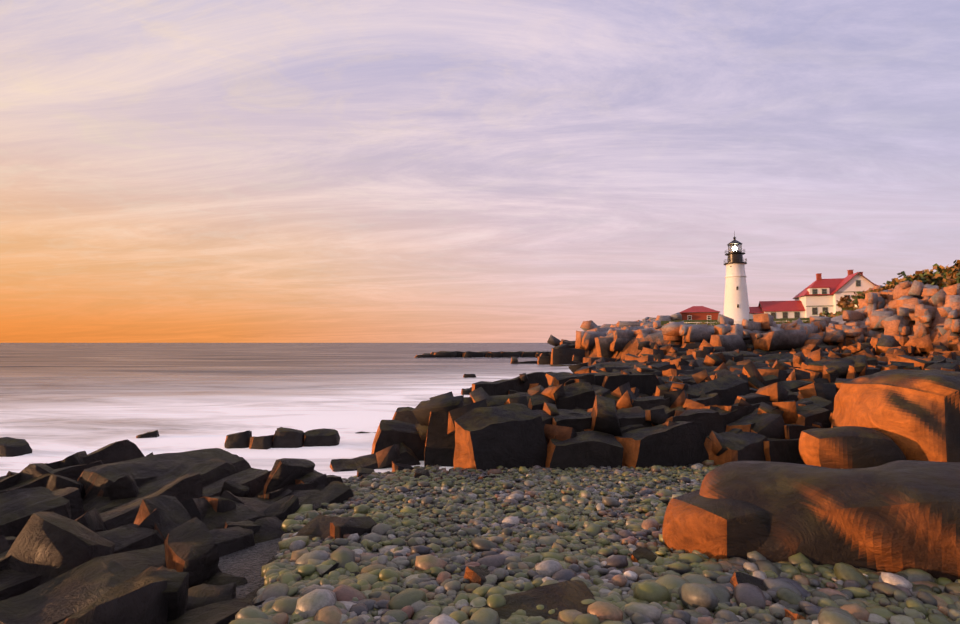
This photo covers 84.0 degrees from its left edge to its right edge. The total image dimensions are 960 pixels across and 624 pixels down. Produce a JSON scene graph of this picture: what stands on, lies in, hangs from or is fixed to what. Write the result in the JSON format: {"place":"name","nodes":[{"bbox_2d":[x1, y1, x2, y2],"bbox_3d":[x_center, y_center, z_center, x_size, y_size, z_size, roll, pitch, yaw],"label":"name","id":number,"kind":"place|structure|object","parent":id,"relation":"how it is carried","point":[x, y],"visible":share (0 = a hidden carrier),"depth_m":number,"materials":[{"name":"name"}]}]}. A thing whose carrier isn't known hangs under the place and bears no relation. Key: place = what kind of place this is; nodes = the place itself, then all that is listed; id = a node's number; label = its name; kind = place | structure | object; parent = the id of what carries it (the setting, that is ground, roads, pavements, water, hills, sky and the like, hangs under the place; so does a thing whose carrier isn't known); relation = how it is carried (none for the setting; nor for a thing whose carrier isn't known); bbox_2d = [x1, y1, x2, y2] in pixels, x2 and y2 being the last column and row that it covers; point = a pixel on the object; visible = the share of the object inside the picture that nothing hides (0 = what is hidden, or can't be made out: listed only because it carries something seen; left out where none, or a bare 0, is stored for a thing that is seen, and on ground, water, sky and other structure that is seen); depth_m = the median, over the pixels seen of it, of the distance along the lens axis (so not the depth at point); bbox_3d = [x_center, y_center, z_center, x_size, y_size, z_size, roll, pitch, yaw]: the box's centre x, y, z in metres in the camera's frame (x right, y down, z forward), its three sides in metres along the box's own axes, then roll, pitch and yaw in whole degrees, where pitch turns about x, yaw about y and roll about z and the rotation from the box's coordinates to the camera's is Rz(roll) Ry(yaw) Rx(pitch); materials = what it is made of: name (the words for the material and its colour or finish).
{"place":"outdoors","nodes":[
{"label":"outdoors","id":0,"kind":"place"},
{"bbox_2d":[218,538,281,598],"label":"beach ground","id":1,"kind":"structure","parent":0,"point":[248,563],"depth_m":4.23,"materials":[{"name":"grey gravel"}]},
{"bbox_2d":[0,439,358,623],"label":"foreground rock","id":2,"kind":"object","parent":1,"relation":"on","point":[125,566],"visible":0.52,"depth_m":5.16,"materials":[{"name":"black stone"}]},
{"bbox_2d":[0,451,376,623],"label":"rubble rock","id":3,"kind":"object","parent":1,"relation":"on","point":[49,545],"visible":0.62,"depth_m":3.70,"materials":[{"name":"black stone"}]},
{"bbox_2d":[469,580,594,619],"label":"beach slab","id":4,"kind":"structure","parent":1,"relation":"on","point":[567,595],"depth_m":2.67,"materials":[{"name":"stone"}]},
{"bbox_2d":[261,460,858,576],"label":"beach cobbles","id":5,"kind":"object","parent":1,"relation":"on","point":[593,513],"visible":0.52,"depth_m":5.04,"materials":[{"name":"grey stone"}]},
{"bbox_2d":[359,468,807,620],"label":"beach stones","id":6,"kind":"object","parent":1,"relation":"on","point":[476,574],"visible":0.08,"depth_m":3.13,"materials":[{"name":"grey stone"}]},
{"bbox_2d":[229,550,959,623],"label":"beach cobbles","id":7,"kind":"object","parent":1,"relation":"on","point":[380,589],"visible":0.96,"depth_m":2.81,"materials":[{"name":"grey stone"}]},
{"bbox_2d":[662,490,770,560],"bbox_3d":[1.903,1.707,4.040,1.019,0.689,0.992,0,-3,2],"label":"boulder","id":8,"kind":"object","parent":1,"relation":"on","point":[718,529],"visible":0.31,"depth_m":3.72,"materials":[{"name":"brown stone"}]},
{"bbox_2d":[699,460,959,582],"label":"boulder","id":9,"kind":"object","parent":1,"relation":"on","point":[895,516],"visible":0.52,"depth_m":3.48,"materials":[{"name":"brown stone"}]},
{"bbox_2d":[799,426,906,468],"bbox_3d":[6.831,2.598,9.815,1.685,0.961,1.188,0,-3,2],"label":"boulder","id":10,"kind":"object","parent":1,"relation":"on","point":[848,447],"depth_m":9.43,"materials":[{"name":"brown stone"}]},
{"bbox_2d":[831,369,959,461],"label":"boulder","id":11,"kind":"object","parent":1,"relation":"on","point":[913,414],"depth_m":9.69,"materials":[{"name":"brown stone"}]},
{"bbox_2d":[0,343,575,478],"bbox_3d":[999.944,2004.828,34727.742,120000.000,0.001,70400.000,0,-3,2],"label":"sea","id":12,"kind":"structure","parent":0,"point":[60,401],"depth_m":27.33,"materials":[{"name":"white liquid"}]},
{"bbox_2d":[0,374,475,476],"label":"rocks","id":13,"kind":"object","parent":12,"relation":"in","point":[281,437],"visible":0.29,"depth_m":12.41,"materials":[{"name":"black stone"}]},
{"bbox_2d":[414,351,550,357],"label":"reef","id":14,"kind":"object","parent":12,"relation":"in","point":[449,354],"visible":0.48,"depth_m":89.02},
{"bbox_2d":[330,355,959,471],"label":"shelf rock","id":15,"kind":"object","parent":12,"relation":"in","point":[510,435],"visible":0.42,"depth_m":10.64,"materials":[{"name":"black stone"}]},
{"bbox_2d":[0,0,959,342],"label":"sky","id":16,"kind":"structure","parent":0,"point":[172,171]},
{"bbox_2d":[652,318,808,324],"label":"grass","id":17,"kind":"structure","parent":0,"point":[776,320],"depth_m":154.27,"materials":[{"name":"green plant"}]},
{"bbox_2d":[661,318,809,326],"bbox_3d":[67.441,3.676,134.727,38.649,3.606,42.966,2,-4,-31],"label":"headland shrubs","id":18,"kind":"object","parent":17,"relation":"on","point":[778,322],"visible":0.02,"depth_m":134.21,"materials":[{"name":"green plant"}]},
{"bbox_2d":[679,270,876,319],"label":"keepers house","id":19,"kind":"structure","parent":17,"relation":"on","point":[818,296],"depth_m":147.10,"materials":[{"name":"white brick"}]},
{"bbox_2d":[575,281,959,358],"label":"boulders","id":20,"kind":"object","parent":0,"point":[623,333],"visible":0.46,"depth_m":46.82,"materials":[{"name":"brown stone"}]},
{"bbox_2d":[376,280,959,468],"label":"rubble rock","id":21,"kind":"object","parent":20,"relation":"on","point":[768,422],"visible":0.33,"depth_m":17.31,"materials":[{"name":"brown stone"}]},
{"bbox_2d":[686,320,786,323],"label":"fence","id":22,"kind":"object","parent":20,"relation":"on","point":[709,322],"visible":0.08,"depth_m":144.28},
{"bbox_2d":[514,333,959,376],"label":"shelf rock","id":23,"kind":"object","parent":20,"relation":"on","point":[727,346],"visible":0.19,"depth_m":44.55,"materials":[{"name":"brown stone"}]},
{"bbox_2d":[724,231,749,322],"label":"lighthouse tower","id":24,"kind":"structure","parent":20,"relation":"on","point":[736,305],"depth_m":151.47,"materials":[{"name":"white paint"}]},
{"bbox_2d":[587,302,949,361],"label":"rocks","id":25,"kind":"object","parent":20,"relation":"on","point":[631,347],"visible":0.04,"depth_m":52.95,"materials":[{"name":"brown stone"}]},
{"bbox_2d":[807,260,959,322],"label":"bushes","id":26,"kind":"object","parent":25,"relation":"on","point":[941,277],"depth_m":50.43,"materials":[{"name":"green plant"}]}
]}

